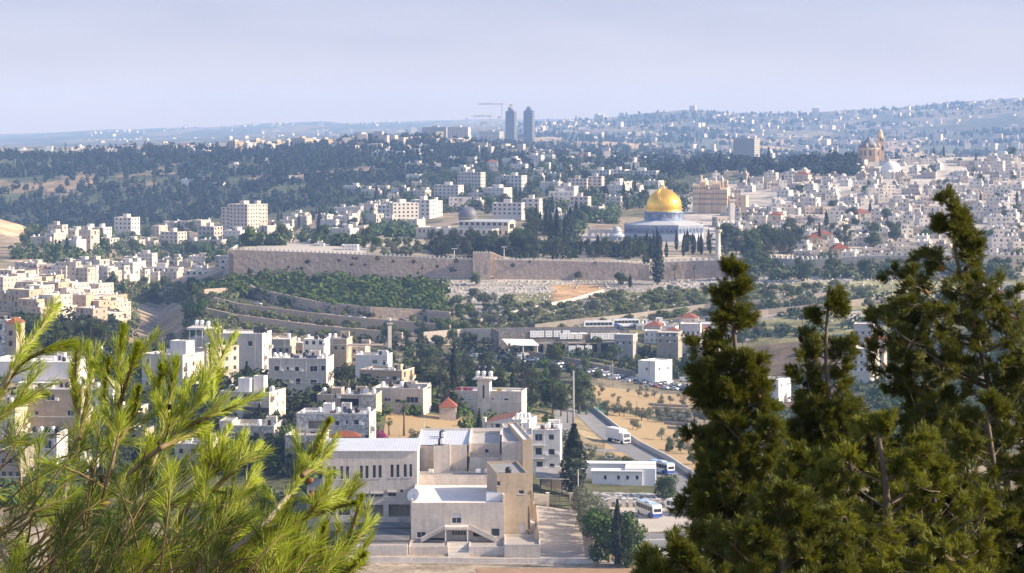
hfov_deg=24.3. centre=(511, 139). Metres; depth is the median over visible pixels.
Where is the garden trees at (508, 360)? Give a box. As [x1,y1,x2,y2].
[87,332,535,487]
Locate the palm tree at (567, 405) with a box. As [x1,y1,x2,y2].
[563,399,570,422]
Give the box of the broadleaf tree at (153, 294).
[147,286,157,300]
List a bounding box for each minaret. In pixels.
[386,317,392,348]
[714,222,721,259]
[727,194,736,222]
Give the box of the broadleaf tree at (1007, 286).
[1003,284,1017,302]
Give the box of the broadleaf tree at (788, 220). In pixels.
[786,217,794,226]
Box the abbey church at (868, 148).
[857,136,879,161]
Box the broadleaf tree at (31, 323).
[28,318,53,345]
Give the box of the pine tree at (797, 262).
[793,259,802,275]
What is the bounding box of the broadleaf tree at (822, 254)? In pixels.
[817,252,826,258]
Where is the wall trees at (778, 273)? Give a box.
[741,252,1023,280]
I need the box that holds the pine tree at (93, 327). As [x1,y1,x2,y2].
[86,324,98,347]
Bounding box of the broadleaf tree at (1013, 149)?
[1008,146,1016,153]
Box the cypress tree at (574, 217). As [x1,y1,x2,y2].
[573,211,575,227]
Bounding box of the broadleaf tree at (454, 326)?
[450,322,462,328]
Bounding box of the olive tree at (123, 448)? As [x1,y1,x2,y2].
[120,442,133,457]
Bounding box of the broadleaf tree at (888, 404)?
[879,400,893,410]
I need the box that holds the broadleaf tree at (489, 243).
[481,236,497,247]
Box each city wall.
[228,244,237,273]
[233,247,472,278]
[493,257,648,279]
[657,257,723,279]
[728,251,1023,272]
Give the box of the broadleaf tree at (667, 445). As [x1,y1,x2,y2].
[665,443,670,451]
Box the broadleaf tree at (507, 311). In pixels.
[501,309,510,313]
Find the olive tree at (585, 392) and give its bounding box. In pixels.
[578,388,592,414]
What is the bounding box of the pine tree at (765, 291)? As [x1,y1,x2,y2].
[759,280,772,295]
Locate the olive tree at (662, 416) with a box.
[657,412,665,421]
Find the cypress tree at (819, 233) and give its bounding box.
[817,225,821,241]
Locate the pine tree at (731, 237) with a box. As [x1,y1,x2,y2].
[729,233,734,247]
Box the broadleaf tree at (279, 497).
[249,491,299,516]
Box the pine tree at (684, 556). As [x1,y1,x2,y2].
[629,522,733,572]
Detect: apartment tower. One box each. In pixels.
[228,140,243,151]
[244,141,255,148]
[250,138,264,143]
[258,142,277,150]
[272,140,284,144]
[281,139,291,145]
[292,136,312,146]
[322,137,335,143]
[422,126,446,137]
[447,126,470,138]
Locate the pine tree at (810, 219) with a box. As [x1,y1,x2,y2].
[804,215,815,227]
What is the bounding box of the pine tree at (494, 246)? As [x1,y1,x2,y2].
[488,233,506,252]
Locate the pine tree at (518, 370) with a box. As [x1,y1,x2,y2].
[509,365,523,385]
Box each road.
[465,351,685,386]
[553,409,620,451]
[620,297,963,327]
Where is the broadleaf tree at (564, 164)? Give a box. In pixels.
[562,161,570,167]
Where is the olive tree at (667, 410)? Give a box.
[664,405,672,417]
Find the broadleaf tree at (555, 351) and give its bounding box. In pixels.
[544,340,565,361]
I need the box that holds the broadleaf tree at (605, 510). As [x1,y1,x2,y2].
[581,507,613,537]
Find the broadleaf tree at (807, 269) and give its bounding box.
[796,259,815,280]
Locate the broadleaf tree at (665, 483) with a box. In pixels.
[653,474,678,500]
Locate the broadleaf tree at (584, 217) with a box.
[578,213,588,224]
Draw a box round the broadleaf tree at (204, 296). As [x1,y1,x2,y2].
[195,291,217,309]
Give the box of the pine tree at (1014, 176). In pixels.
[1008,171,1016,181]
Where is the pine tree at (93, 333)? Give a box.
[84,319,101,341]
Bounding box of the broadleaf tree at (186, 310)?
[181,301,194,318]
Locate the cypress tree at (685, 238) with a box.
[683,232,686,250]
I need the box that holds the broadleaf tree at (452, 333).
[445,328,458,341]
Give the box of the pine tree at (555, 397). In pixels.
[538,384,565,413]
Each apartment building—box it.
[142,339,203,394]
[187,326,272,372]
[197,345,238,382]
[220,375,285,420]
[521,419,561,473]
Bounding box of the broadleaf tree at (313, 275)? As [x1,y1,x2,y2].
[309,273,318,282]
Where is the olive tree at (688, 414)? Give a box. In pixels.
[684,410,691,422]
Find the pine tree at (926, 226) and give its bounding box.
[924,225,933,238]
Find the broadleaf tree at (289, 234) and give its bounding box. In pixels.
[282,228,294,242]
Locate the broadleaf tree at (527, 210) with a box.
[524,207,533,218]
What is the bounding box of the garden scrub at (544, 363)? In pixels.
[0,332,591,506]
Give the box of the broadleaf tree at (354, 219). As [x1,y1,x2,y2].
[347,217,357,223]
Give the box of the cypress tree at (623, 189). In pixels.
[621,182,626,196]
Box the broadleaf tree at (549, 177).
[546,174,552,180]
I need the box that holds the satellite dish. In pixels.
[407,488,418,501]
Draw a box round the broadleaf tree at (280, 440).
[269,437,284,450]
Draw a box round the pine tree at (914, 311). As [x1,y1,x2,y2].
[859,184,1023,552]
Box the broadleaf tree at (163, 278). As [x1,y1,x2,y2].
[159,275,167,287]
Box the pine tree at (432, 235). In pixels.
[424,228,440,245]
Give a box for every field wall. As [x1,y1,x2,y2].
[648,403,692,407]
[652,406,695,410]
[655,409,693,414]
[659,413,696,417]
[662,417,708,421]
[664,421,707,425]
[667,426,690,428]
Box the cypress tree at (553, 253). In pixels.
[551,242,554,259]
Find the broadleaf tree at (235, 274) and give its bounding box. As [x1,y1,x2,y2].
[227,272,238,280]
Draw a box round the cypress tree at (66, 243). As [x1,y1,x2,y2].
[64,234,68,252]
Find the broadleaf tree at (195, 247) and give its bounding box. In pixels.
[191,243,200,252]
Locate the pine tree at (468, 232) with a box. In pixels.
[462,231,471,240]
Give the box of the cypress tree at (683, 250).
[681,236,684,256]
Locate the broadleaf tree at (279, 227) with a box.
[273,224,287,234]
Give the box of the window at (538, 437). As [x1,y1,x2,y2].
[535,434,541,440]
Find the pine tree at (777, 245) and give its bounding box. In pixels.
[773,235,783,250]
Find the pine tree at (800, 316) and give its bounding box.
[796,309,805,323]
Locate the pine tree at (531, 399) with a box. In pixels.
[526,378,541,407]
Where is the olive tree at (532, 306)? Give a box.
[527,303,534,311]
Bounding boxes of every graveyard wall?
[480,289,603,320]
[534,292,825,326]
[753,295,889,315]
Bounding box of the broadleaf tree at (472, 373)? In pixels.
[464,368,494,386]
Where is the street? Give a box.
[565,391,692,495]
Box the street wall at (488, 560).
[348,556,595,563]
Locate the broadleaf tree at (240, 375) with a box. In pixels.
[234,371,261,386]
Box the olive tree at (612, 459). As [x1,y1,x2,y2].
[596,452,621,460]
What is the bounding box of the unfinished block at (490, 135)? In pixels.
[479,130,503,140]
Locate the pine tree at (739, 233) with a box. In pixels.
[732,228,745,250]
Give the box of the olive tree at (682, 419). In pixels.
[678,415,687,421]
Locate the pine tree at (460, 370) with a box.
[455,362,466,382]
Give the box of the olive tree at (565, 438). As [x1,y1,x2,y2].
[562,429,596,452]
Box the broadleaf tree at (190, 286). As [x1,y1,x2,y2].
[184,282,198,295]
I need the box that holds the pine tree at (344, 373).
[329,362,368,389]
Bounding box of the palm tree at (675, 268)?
[672,265,678,279]
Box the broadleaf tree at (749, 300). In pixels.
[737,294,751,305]
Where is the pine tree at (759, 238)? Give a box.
[751,235,761,250]
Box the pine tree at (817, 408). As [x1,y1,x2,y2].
[780,282,907,533]
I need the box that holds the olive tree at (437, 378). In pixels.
[424,364,449,397]
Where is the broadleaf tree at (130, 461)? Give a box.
[120,459,140,470]
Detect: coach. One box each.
[583,320,613,326]
[612,318,639,326]
[635,499,661,517]
[647,459,674,473]
[665,498,686,512]
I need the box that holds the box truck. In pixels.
[606,426,630,443]
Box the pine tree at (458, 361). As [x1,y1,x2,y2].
[451,356,468,376]
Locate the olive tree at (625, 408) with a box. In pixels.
[620,406,627,412]
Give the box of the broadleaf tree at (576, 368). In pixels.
[572,365,582,375]
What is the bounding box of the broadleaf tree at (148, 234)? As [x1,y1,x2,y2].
[144,231,150,236]
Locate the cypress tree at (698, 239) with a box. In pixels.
[697,234,699,252]
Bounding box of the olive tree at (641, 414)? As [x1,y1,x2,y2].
[636,407,647,420]
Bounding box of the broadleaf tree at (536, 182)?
[532,179,539,186]
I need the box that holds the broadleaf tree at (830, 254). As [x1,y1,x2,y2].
[826,250,837,257]
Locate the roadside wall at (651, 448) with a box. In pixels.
[592,406,731,508]
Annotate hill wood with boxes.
[0,133,478,230]
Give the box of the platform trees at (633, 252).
[430,232,653,258]
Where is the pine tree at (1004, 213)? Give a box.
[1000,205,1008,215]
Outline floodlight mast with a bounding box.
[572,370,574,423]
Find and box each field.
[590,386,693,411]
[604,411,757,477]
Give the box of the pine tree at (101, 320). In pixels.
[96,318,110,334]
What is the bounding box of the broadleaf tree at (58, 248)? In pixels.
[51,244,63,254]
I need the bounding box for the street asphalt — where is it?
[622,533,687,557]
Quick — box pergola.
[347,344,382,358]
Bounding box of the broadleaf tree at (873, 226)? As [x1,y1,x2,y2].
[862,221,880,233]
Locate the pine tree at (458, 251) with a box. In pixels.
[451,236,464,256]
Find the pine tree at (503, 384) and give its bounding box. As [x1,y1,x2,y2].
[497,374,508,387]
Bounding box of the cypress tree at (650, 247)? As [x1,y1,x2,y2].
[648,238,653,256]
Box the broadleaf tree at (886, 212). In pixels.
[881,208,891,219]
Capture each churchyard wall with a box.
[423,328,490,344]
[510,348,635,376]
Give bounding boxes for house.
[0,267,23,275]
[0,274,17,292]
[0,288,13,311]
[0,317,25,356]
[0,395,29,445]
[0,445,33,482]
[9,286,43,312]
[11,269,35,275]
[12,273,33,280]
[15,259,30,268]
[16,280,40,287]
[18,296,47,311]
[19,378,92,443]
[21,267,41,273]
[24,259,45,266]
[25,282,53,293]
[26,272,41,279]
[27,302,50,316]
[28,266,38,274]
[29,428,67,467]
[30,234,51,245]
[35,274,52,280]
[37,279,69,290]
[38,262,55,267]
[38,272,63,280]
[39,291,71,319]
[41,267,50,273]
[44,229,64,244]
[45,146,52,150]
[46,269,61,273]
[47,221,67,238]
[51,262,66,278]
[51,287,79,293]
[58,454,98,484]
[60,258,80,280]
[62,236,85,250]
[66,148,81,153]
[68,226,80,238]
[70,280,88,288]
[71,288,83,291]
[72,292,92,306]
[73,256,88,264]
[73,290,89,293]
[76,267,95,282]
[76,305,107,323]
[79,226,98,250]
[82,262,98,281]
[84,286,101,293]
[85,256,108,265]
[89,280,113,294]
[91,299,109,309]
[91,383,122,417]
[93,293,116,299]
[99,264,114,281]
[99,296,115,310]
[108,310,126,322]
[109,264,129,284]
[111,292,126,300]
[111,297,130,320]
[112,267,121,286]
[116,258,139,281]
[121,403,147,417]
[123,254,137,258]
[124,236,144,248]
[126,425,155,444]
[127,274,133,287]
[132,258,145,268]
[134,250,156,266]
[140,267,149,282]
[142,237,158,250]
[148,268,159,283]
[152,223,167,236]
[157,141,169,145]
[157,258,169,266]
[160,268,182,279]
[163,219,178,228]
[164,254,181,266]
[175,433,217,469]
[178,220,191,230]
[179,258,193,267]
[181,178,192,185]
[188,237,199,242]
[189,253,207,264]
[192,218,210,229]
[192,262,207,269]
[200,237,226,246]
[215,255,225,266]
[219,415,282,441]
[224,227,244,239]
[224,262,227,279]
[229,162,239,169]
[259,223,276,233]
[268,350,333,396]
[272,336,296,355]
[279,217,293,227]
[284,429,328,468]
[286,175,298,181]
[288,214,297,225]
[291,210,308,215]
[296,340,302,353]
[296,402,375,437]
[297,214,311,225]
[303,336,329,353]
[314,241,324,245]
[315,213,333,224]
[317,386,381,412]
[320,218,338,227]
[329,224,358,235]
[330,331,352,366]
[333,213,358,223]
[334,204,347,212]
[337,210,346,215]
[342,244,358,250]
[343,183,362,193]
[344,339,370,377]
[348,204,363,211]
[348,210,360,220]
[350,222,366,230]
[355,350,392,381]
[359,363,415,383]
[361,186,371,197]
[364,201,377,211]
[366,211,383,224]
[368,188,381,196]
[372,199,388,204]
[372,381,430,414]
[377,185,389,191]
[379,148,392,156]
[381,214,397,222]
[387,192,398,201]
[391,185,409,193]
[405,161,421,170]
[406,173,421,183]
[406,217,424,226]
[409,187,430,198]
[411,180,421,189]
[426,162,440,167]
[438,398,457,420]
[449,195,471,207]
[451,165,469,173]
[454,377,526,417]
[467,156,476,163]
[468,189,482,199]
[471,197,483,209]
[482,410,536,427]
[483,184,511,198]
[487,159,497,170]
[495,174,504,183]
[502,156,521,165]
[510,161,527,172]
[525,153,543,166]
[532,161,550,171]
[532,173,544,180]
[533,167,545,172]
[540,180,562,192]
[544,154,554,162]
[547,171,560,180]
[549,188,572,201]
[555,183,577,195]
[581,162,594,169]
[588,204,604,212]
[605,194,621,208]
[607,182,628,195]
[609,178,631,187]
[614,332,637,361]
[625,161,639,169]
[631,185,643,191]
[635,319,649,329]
[638,358,671,383]
[644,179,663,186]
[644,320,663,329]
[644,329,666,343]
[647,187,672,195]
[650,317,668,324]
[656,330,683,362]
[662,323,678,328]
[679,312,698,324]
[680,321,713,329]
[681,322,701,345]
[682,345,701,357]
[698,316,714,323]
[709,175,723,182]
[711,171,719,177]
[712,216,728,225]
[721,170,738,176]
[725,206,739,219]
[728,180,739,183]
[730,186,740,194]
[732,222,742,229]
[735,217,744,224]
[737,171,748,179]
[737,180,748,187]
[741,208,756,219]
[743,222,756,229]
[744,183,755,191]
[746,204,760,210]
[748,212,756,223]
[749,176,763,183]
[752,182,761,187]
[756,207,766,214]
[756,212,767,223]
[761,206,768,214]
[764,170,777,181]
[764,180,777,188]
[768,207,785,215]
[768,211,784,224]
[768,376,790,402]
[769,199,791,214]
[769,203,784,210]
[771,186,782,191]
[772,197,782,202]
[774,222,784,228]
[776,179,786,186]
[777,187,792,196]
[780,172,792,182]
[786,168,796,178]
[787,183,803,189]
[787,193,799,200]
[787,205,800,214]
[792,199,800,203]
[792,240,812,253]
[793,231,808,241]
[794,171,811,181]
[794,249,821,258]
[795,215,818,222]
[796,220,807,226]
[797,168,809,172]
[801,193,819,205]
[801,205,822,213]
[804,181,816,189]
[806,187,817,195]
[806,228,817,234]
[806,234,820,245]
[810,189,824,199]
[810,252,825,258]
[811,178,820,182]
[811,218,830,225]
[811,230,832,245]
[812,243,828,251]
[813,174,821,179]
[813,223,828,228]
[817,226,829,231]
[819,182,831,189]
[819,206,833,213]
[822,174,832,182]
[825,187,839,196]
[825,192,838,205]
[825,238,842,246]
[828,207,844,220]
[829,243,850,254]
[830,171,840,176]
[831,215,847,223]
[831,217,845,228]
[831,227,847,244]
[835,203,848,209]
[837,173,849,182]
[840,178,851,185]
[841,249,858,256]
[843,212,857,223]
[844,194,856,204]
[846,233,861,245]
[847,346,879,382]
[848,200,858,208]
[851,185,861,190]
[852,226,866,233]
[853,178,866,184]
[853,194,872,197]
[853,209,870,221]
[853,217,869,225]
[853,322,873,345]
[856,170,868,179]
[857,195,872,205]
[859,160,867,165]
[859,233,869,245]
[862,244,890,253]
[863,335,886,368]
[864,163,873,167]
[865,167,878,173]
[866,184,882,198]
[867,171,875,178]
[868,177,878,184]
[868,228,887,239]
[870,174,882,183]
[870,250,887,254]
[871,208,883,219]
[872,217,887,225]
[872,238,892,246]
[874,191,888,204]
[874,205,890,210]
[878,182,895,194]
[879,158,889,165]
[879,202,897,210]
[882,170,894,178]
[888,213,902,223]
[889,195,898,201]
[891,238,913,245]
[893,203,911,212]
[893,245,919,254]
[894,195,909,202]
[895,170,906,178]
[896,175,909,184]
[896,199,909,205]
[897,182,907,188]
[900,225,912,237]
[901,187,921,194]
[901,211,913,222]
[901,220,913,227]
[903,154,912,164]
[904,194,918,198]
[906,209,920,217]
[908,182,918,187]
[909,165,920,173]
[910,199,921,203]
[910,203,919,207]
[911,225,926,235]
[912,172,923,178]
[913,154,919,161]
[914,215,930,225]
[914,239,931,248]
[915,233,928,240]
[919,157,931,163]
[921,194,934,203]
[921,206,937,214]
[924,172,936,178]
[924,183,935,191]
[925,185,938,195]
[925,208,936,215]
[928,153,936,161]
[929,228,946,237]
[929,233,939,237]
[930,160,942,169]
[931,179,942,183]
[934,240,951,248]
[937,204,946,214]
[942,182,956,190]
[943,178,957,182]
[946,158,957,162]
[949,171,968,175]
[957,159,975,165]
[957,182,964,191]
[958,169,967,175]
[958,174,967,182]
[961,196,975,200]
[962,200,976,207]
[966,191,978,200]
[967,165,980,171]
[967,189,980,193]
[969,178,980,188]
[969,202,983,211]
[970,207,983,218]
[973,172,982,179]
[973,215,982,222]
[974,159,982,164]
[975,192,993,199]
[976,225,989,231]
[978,167,990,174]
[980,161,987,166]
[981,184,992,192]
[982,248,1001,254]
[983,205,993,215]
[984,158,995,164]
[986,194,999,206]
[987,153,997,157]
[987,213,1006,228]
[987,247,1011,253]
[988,233,1010,250]
[989,178,1003,183]
[989,225,1008,236]
[990,158,1004,170]
[990,169,999,178]
[991,182,1000,191]
[993,203,1002,213]
[994,186,1007,194]
[995,194,1009,201]
[998,151,1011,162]
[998,182,1011,189]
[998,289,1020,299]
[999,200,1012,207]
[1001,213,1015,224]
[1002,170,1015,177]
[1002,177,1019,180]
[1002,190,1015,199]
[1003,206,1015,215]
[1004,228,1023,240]
[1005,161,1017,169]
[1006,164,1014,170]
[1007,209,1019,219]
[1007,234,1018,238]
[1008,237,1023,252]
[1009,219,1023,230]
[1010,156,1020,167]
[1012,181,1023,190]
[1015,168,1020,177]
[1017,153,1023,161]
[1019,200,1023,213]
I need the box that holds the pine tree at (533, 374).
[524,369,539,393]
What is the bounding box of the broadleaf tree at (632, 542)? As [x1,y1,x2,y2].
[617,522,649,566]
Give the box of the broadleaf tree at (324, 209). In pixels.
[318,206,327,212]
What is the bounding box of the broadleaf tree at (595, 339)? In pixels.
[585,335,602,344]
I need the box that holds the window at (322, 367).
[320,365,325,370]
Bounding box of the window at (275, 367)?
[273,365,279,370]
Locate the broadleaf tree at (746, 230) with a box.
[740,228,759,238]
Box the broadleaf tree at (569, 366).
[564,362,574,377]
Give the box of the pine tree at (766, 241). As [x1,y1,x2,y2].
[761,235,769,249]
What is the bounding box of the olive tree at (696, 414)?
[688,408,698,417]
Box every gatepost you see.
[607,498,611,506]
[621,498,625,506]
[628,498,632,506]
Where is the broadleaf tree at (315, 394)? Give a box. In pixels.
[300,389,329,405]
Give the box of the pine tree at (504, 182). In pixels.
[500,178,508,186]
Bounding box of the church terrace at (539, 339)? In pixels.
[491,326,628,358]
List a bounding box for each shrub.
[240,321,252,329]
[248,309,262,316]
[253,321,262,326]
[262,310,277,318]
[262,323,274,329]
[268,310,277,318]
[270,326,283,333]
[278,313,287,320]
[289,329,299,333]
[299,314,311,322]
[314,318,325,324]
[314,331,323,335]
[316,317,327,325]
[320,329,330,335]
[326,319,335,325]
[327,331,339,335]
[342,320,352,327]
[342,321,355,327]
[366,325,375,329]
[380,250,389,254]
[383,238,392,246]
[396,249,408,254]
[399,328,407,333]
[401,246,413,255]
[409,314,416,321]
[410,245,422,252]
[450,294,462,303]
[457,417,475,427]
[462,302,475,313]
[466,317,480,325]
[467,288,480,295]
[467,311,479,316]
[472,324,483,328]
[474,292,491,302]
[496,294,514,306]
[504,304,513,310]
[507,311,518,318]
[511,321,524,326]
[513,302,522,309]
[522,301,534,306]
[522,318,533,324]
[527,322,537,326]
[528,307,541,314]
[544,315,552,321]
[545,300,551,306]
[557,301,567,307]
[563,300,574,306]
[563,310,573,313]
[566,313,576,318]
[569,305,579,309]
[573,310,584,313]
[584,299,598,304]
[591,303,601,307]
[593,292,605,298]
[606,291,617,297]
[608,299,618,302]
[614,296,625,301]
[614,305,623,312]
[616,304,629,309]
[618,289,626,293]
[624,313,634,318]
[626,303,635,307]
[641,294,651,298]
[641,298,652,303]
[647,290,660,293]
[650,302,665,307]
[652,294,665,298]
[653,286,664,292]
[654,296,669,302]
[656,310,666,314]
[658,311,673,317]
[666,296,679,303]
[673,292,684,296]
[673,307,689,312]
[673,308,684,314]
[688,298,703,304]
[690,291,700,297]
[696,296,708,300]
[701,285,708,290]
[750,294,762,299]
[753,282,763,287]
[753,303,764,309]
[768,283,780,289]
[771,302,782,307]
[786,285,795,290]
[802,283,812,287]
[828,279,840,284]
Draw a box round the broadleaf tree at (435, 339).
[430,335,447,347]
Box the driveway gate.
[546,492,572,509]
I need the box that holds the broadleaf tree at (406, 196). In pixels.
[402,191,411,200]
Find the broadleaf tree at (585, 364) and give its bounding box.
[581,357,590,370]
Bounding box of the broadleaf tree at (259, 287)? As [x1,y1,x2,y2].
[254,283,268,293]
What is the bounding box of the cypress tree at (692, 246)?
[690,234,695,253]
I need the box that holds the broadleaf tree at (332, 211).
[328,208,337,215]
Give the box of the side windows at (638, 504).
[636,502,651,511]
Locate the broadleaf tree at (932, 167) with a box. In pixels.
[927,164,936,171]
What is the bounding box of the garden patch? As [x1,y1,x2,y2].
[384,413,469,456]
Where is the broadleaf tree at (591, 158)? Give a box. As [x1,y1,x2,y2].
[586,156,594,161]
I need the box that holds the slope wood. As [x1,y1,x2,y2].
[200,267,451,319]
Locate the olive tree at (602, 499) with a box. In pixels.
[577,494,603,509]
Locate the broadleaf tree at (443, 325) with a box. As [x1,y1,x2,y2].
[435,321,451,329]
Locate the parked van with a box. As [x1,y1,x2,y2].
[601,371,609,375]
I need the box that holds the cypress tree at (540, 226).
[538,211,542,231]
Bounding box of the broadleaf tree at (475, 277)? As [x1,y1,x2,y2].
[469,272,480,284]
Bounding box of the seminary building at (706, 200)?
[693,175,747,213]
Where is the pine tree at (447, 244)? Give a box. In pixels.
[441,235,452,247]
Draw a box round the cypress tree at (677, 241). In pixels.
[674,230,678,250]
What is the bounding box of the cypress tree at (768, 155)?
[766,147,770,158]
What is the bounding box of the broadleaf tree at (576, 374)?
[571,370,583,378]
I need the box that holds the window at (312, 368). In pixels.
[309,365,317,371]
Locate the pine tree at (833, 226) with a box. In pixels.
[829,221,837,232]
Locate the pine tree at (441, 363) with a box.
[434,355,444,366]
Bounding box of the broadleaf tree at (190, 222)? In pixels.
[184,220,192,227]
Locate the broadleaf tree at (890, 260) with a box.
[884,257,902,264]
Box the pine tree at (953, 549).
[767,405,1003,572]
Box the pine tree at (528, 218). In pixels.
[522,215,534,231]
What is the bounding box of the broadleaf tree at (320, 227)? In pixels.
[310,224,329,233]
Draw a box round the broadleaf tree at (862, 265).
[857,258,875,274]
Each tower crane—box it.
[473,113,500,125]
[478,100,511,130]
[480,120,488,130]
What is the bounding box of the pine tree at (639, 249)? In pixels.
[636,246,641,255]
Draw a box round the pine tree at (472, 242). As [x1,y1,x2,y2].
[470,230,481,246]
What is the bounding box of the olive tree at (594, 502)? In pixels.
[576,500,605,522]
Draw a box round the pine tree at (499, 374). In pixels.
[493,368,505,386]
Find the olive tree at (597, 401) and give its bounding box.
[594,398,601,410]
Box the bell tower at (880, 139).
[876,129,884,159]
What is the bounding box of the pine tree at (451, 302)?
[444,298,461,319]
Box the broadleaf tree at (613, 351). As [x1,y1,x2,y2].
[605,344,622,363]
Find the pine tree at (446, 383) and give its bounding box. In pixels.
[433,370,450,395]
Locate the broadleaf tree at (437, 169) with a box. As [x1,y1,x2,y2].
[434,166,441,174]
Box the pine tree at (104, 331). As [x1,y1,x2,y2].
[96,321,109,345]
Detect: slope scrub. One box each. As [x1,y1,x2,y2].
[483,284,879,327]
[701,288,1023,453]
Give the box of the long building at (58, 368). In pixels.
[0,352,94,385]
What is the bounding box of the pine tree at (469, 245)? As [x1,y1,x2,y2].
[461,234,474,257]
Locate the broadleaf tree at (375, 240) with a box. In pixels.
[370,235,383,250]
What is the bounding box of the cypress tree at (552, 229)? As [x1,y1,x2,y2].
[547,217,553,239]
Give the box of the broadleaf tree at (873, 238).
[863,230,882,247]
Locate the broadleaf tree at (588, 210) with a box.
[583,208,591,216]
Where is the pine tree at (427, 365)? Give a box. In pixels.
[417,361,435,376]
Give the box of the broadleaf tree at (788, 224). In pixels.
[780,222,793,228]
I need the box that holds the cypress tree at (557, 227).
[553,212,561,237]
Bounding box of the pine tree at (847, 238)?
[842,228,851,245]
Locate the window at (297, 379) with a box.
[295,377,300,384]
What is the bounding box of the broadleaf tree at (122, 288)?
[114,278,127,293]
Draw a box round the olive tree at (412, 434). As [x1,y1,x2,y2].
[408,428,419,437]
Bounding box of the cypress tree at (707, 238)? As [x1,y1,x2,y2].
[706,228,709,251]
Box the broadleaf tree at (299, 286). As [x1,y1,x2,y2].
[297,284,304,289]
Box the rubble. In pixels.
[592,492,665,504]
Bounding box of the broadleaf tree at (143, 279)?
[141,276,147,283]
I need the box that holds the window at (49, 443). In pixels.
[44,440,50,448]
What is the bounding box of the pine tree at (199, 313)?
[193,310,205,320]
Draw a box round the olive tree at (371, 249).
[369,245,376,252]
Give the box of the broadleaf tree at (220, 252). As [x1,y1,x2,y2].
[213,249,225,255]
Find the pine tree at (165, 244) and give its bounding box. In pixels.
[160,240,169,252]
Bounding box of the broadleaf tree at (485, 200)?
[483,197,495,204]
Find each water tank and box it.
[32,426,37,432]
[262,326,266,333]
[440,438,444,445]
[475,365,480,372]
[481,365,486,372]
[487,365,493,373]
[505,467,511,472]
[546,422,550,428]
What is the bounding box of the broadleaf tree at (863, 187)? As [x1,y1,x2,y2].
[860,185,867,192]
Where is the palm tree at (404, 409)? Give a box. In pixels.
[398,399,409,435]
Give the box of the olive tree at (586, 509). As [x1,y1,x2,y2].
[580,503,612,519]
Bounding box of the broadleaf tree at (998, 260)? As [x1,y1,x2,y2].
[992,257,1011,268]
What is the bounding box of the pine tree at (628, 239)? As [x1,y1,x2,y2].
[622,236,631,245]
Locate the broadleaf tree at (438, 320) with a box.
[435,317,450,324]
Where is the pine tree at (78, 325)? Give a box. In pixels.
[73,320,87,333]
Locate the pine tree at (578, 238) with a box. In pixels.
[576,236,585,247]
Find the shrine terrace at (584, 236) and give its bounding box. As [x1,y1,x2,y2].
[580,233,730,246]
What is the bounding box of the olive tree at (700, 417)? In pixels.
[698,413,705,422]
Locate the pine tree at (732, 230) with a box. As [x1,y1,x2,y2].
[720,227,734,242]
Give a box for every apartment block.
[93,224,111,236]
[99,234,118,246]
[114,214,139,237]
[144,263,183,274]
[160,228,186,249]
[185,266,211,278]
[198,223,222,239]
[220,254,227,269]
[221,204,228,233]
[229,200,259,231]
[255,201,267,224]
[378,201,393,216]
[388,199,418,220]
[411,196,436,218]
[434,182,463,198]
[434,197,441,216]
[457,169,484,189]
[492,199,524,219]
[503,172,526,190]
[522,195,542,218]
[568,175,587,192]
[570,193,590,212]
[588,173,603,188]
[589,167,610,175]
[609,167,629,174]
[626,168,658,179]
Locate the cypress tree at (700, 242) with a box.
[699,233,702,253]
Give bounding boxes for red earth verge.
[477,568,632,572]
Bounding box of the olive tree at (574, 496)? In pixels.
[567,485,588,501]
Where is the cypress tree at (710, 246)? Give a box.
[709,238,711,253]
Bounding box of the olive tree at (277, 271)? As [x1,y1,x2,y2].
[271,269,281,277]
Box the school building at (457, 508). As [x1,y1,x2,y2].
[307,422,540,557]
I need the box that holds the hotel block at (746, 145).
[733,136,759,156]
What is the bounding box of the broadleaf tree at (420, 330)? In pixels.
[415,327,424,335]
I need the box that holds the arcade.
[588,227,611,239]
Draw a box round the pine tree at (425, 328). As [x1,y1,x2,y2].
[419,325,430,333]
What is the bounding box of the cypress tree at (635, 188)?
[633,181,637,191]
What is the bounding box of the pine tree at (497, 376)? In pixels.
[492,370,500,386]
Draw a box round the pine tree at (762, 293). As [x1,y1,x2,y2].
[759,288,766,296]
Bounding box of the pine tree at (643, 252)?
[641,248,646,257]
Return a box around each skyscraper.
[506,107,516,139]
[523,106,534,144]
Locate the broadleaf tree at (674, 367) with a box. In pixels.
[672,362,677,377]
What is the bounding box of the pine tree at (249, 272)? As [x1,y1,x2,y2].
[246,267,253,277]
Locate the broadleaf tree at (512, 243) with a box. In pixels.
[508,234,520,251]
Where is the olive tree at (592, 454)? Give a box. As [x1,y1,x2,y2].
[585,451,596,459]
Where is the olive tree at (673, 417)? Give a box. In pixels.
[668,412,676,421]
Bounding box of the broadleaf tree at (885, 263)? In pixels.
[884,261,894,277]
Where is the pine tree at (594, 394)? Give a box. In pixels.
[584,379,595,400]
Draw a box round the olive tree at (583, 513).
[576,500,608,521]
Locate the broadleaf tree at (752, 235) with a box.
[744,232,759,240]
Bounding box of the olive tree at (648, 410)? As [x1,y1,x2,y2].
[644,407,651,420]
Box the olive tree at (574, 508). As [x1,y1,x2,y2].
[568,490,603,512]
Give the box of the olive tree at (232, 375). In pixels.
[229,371,238,378]
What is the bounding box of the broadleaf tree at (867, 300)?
[861,296,874,308]
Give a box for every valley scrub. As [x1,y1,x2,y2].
[8,220,373,264]
[98,276,238,337]
[506,344,698,378]
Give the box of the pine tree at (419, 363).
[414,357,427,374]
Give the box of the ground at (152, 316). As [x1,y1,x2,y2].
[0,98,1023,572]
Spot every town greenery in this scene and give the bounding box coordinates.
[318,154,692,213]
[361,194,645,236]
[641,150,863,176]
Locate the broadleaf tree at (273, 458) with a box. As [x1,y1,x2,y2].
[255,451,279,473]
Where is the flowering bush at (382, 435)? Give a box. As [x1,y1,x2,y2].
[376,430,388,437]
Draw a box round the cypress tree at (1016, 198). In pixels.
[1015,191,1018,204]

